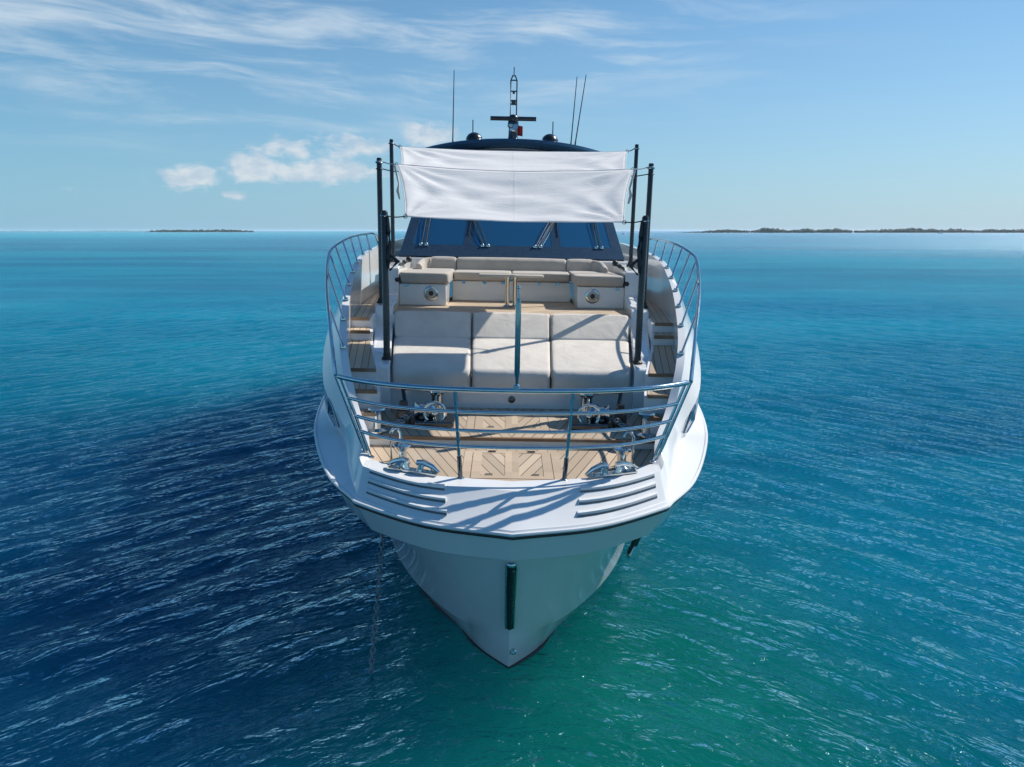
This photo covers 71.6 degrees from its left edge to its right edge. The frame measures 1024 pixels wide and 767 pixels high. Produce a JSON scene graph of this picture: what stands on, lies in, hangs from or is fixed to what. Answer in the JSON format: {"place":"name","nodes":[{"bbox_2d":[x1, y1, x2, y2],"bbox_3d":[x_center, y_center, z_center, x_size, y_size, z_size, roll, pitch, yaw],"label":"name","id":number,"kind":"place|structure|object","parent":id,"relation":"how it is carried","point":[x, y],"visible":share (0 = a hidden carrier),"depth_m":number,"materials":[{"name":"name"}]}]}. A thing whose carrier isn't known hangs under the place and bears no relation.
{"place":"outdoors","nodes":[
{"label":"outdoors","id":0,"kind":"place"},
{"bbox_2d":[0,231,1023,766],"bbox_3d":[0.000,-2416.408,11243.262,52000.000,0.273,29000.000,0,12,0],"label":"sea","id":1,"kind":"structure","parent":0,"point":[822,565],"depth_m":14.10,"materials":[{"name":"liquid"}]},
{"bbox_2d":[314,67,707,668],"bbox_3d":[-0.039,-3.173,20.570,7.069,11.740,25.446,1,12,-1],"label":"motor yacht","id":2,"kind":"object","parent":1,"relation":"on","point":[510,481],"visible":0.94,"depth_m":11.21,"materials":[{"name":"white plastic"}]},
{"bbox_2d":[368,533,384,674],"bbox_3d":[-2.010,3.463,10.410,0.085,2.238,2.493,0,12,-2],"label":"anchor chain","id":3,"kind":"object","parent":2,"relation":"attached to","point":[376,610],"visible":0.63,"depth_m":10.56,"materials":[{"name":"metal"}]},
{"bbox_2d":[375,158,382,303],"bbox_3d":[-2.550,-2.938,13.773,0.212,2.755,0.212,1,12,-1],"label":"awning pole","id":4,"kind":"object","parent":2,"relation":"on","point":[379,193],"visible":0.83,"depth_m":13.67,"materials":[{"name":"black metal"}]},
{"bbox_2d":[375,161,654,223],"bbox_3d":[0.062,-3.408,12.569,5.322,1.108,2.334,1,12,-1],"label":"shade sail","id":5,"kind":"object","parent":4,"relation":"attached to","point":[592,196],"visible":1,"depth_m":12.64,"materials":[{"name":"fabric"}]},
{"bbox_2d":[380,210,399,359],"bbox_3d":[-2.030,-1.605,11.770,0.386,2.462,0.179,5,13,23],"label":"awning pole","id":6,"kind":"object","parent":2,"relation":"on","point":[386,248],"visible":1,"depth_m":11.72,"materials":[{"name":"black metal"}]},
{"bbox_2d":[388,139,394,261],"bbox_3d":[-2.694,-4.089,15.979,0.184,2.680,0.184,1,12,-1],"label":"awning pole","id":7,"kind":"object","parent":2,"relation":"on","point":[390,143],"visible":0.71,"depth_m":15.93,"materials":[{"name":"black metal"}]},
{"bbox_2d":[376,144,653,176],"bbox_3d":[0.051,-4.619,14.653,5.568,0.817,2.535,1,12,-1],"label":"shade sail","id":8,"kind":"object","parent":7,"relation":"attached to","point":[513,160],"visible":0.67,"depth_m":14.98,"materials":[{"name":"fabric"}]},
{"bbox_2d":[479,273,543,306],"bbox_3d":[-0.021,-1.986,15.188,1.360,0.685,0.570,1,12,-1],"label":"cocktail table","id":9,"kind":"object","parent":2,"relation":"on","point":[507,277],"visible":0.97,"depth_m":15.14,"materials":[{"name":"metal"}]},
{"bbox_2d":[517,126,522,135],"bbox_3d":[0.228,-7.464,20.755,0.172,0.500,0.041,1,12,-1],"label":"pennant","id":10,"kind":"object","parent":2,"relation":"hanging from","point":[519,130],"visible":1,"depth_m":20.77,"materials":[{"name":"red fabric"}]},
{"bbox_2d":[626,144,639,266],"bbox_3d":[2.745,-3.994,16.038,0.184,2.680,0.184,1,12,-1],"label":"awning pole","id":11,"kind":"object","parent":2,"relation":"on","point":[636,148],"visible":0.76,"depth_m":16.00,"materials":[{"name":"black metal"}]},
{"bbox_2d":[626,537,640,557],"bbox_3d":[2.091,2.303,11.363,0.351,0.827,0.682,5,13,23],"label":"anchor","id":12,"kind":"object","parent":2,"relation":"attached to","point":[634,544],"visible":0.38,"depth_m":11.20,"materials":[{"name":"metal"}]},
{"bbox_2d":[628,215,648,364],"bbox_3d":[2.078,-1.534,11.828,0.347,2.462,0.178,-6,14,-27],"label":"awning pole","id":13,"kind":"object","parent":2,"relation":"on","point":[640,260],"visible":1,"depth_m":11.77,"materials":[{"name":"black metal"}]},
{"bbox_2d":[644,163,654,307],"bbox_3d":[2.630,-2.848,13.829,0.212,2.755,0.212,1,12,-1],"label":"awning pole","id":14,"kind":"object","parent":2,"relation":"on","point":[649,193],"visible":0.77,"depth_m":13.67,"materials":[{"name":"black metal"}]},
{"bbox_2d":[0,0,1023,230],"label":"sky","id":15,"kind":"structure","parent":0,"point":[124,115],"materials":[{"name":"blue"}]},
{"bbox_3d":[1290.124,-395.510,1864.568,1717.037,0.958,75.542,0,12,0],"label":"island shore","id":16,"kind":"structure","parent":0,"visible":0},
{"bbox_2d":[680,227,1023,232],"bbox_3d":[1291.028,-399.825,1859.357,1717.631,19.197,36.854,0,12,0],"label":"mangrove trees","id":17,"kind":"object","parent":16,"relation":"on","point":[837,230],"visible":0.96,"depth_m":1848.91,"materials":[{"name":"green plant"}]},
{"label":"islet","id":18,"kind":"structure","parent":0,"visible":0},
{"bbox_2d":[146,229,253,231],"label":"mangrove trees","id":19,"kind":"object","parent":18,"relation":"on","point":[202,230],"visible":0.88,"depth_m":2531.52,"materials":[{"name":"green plant"}]}
]}

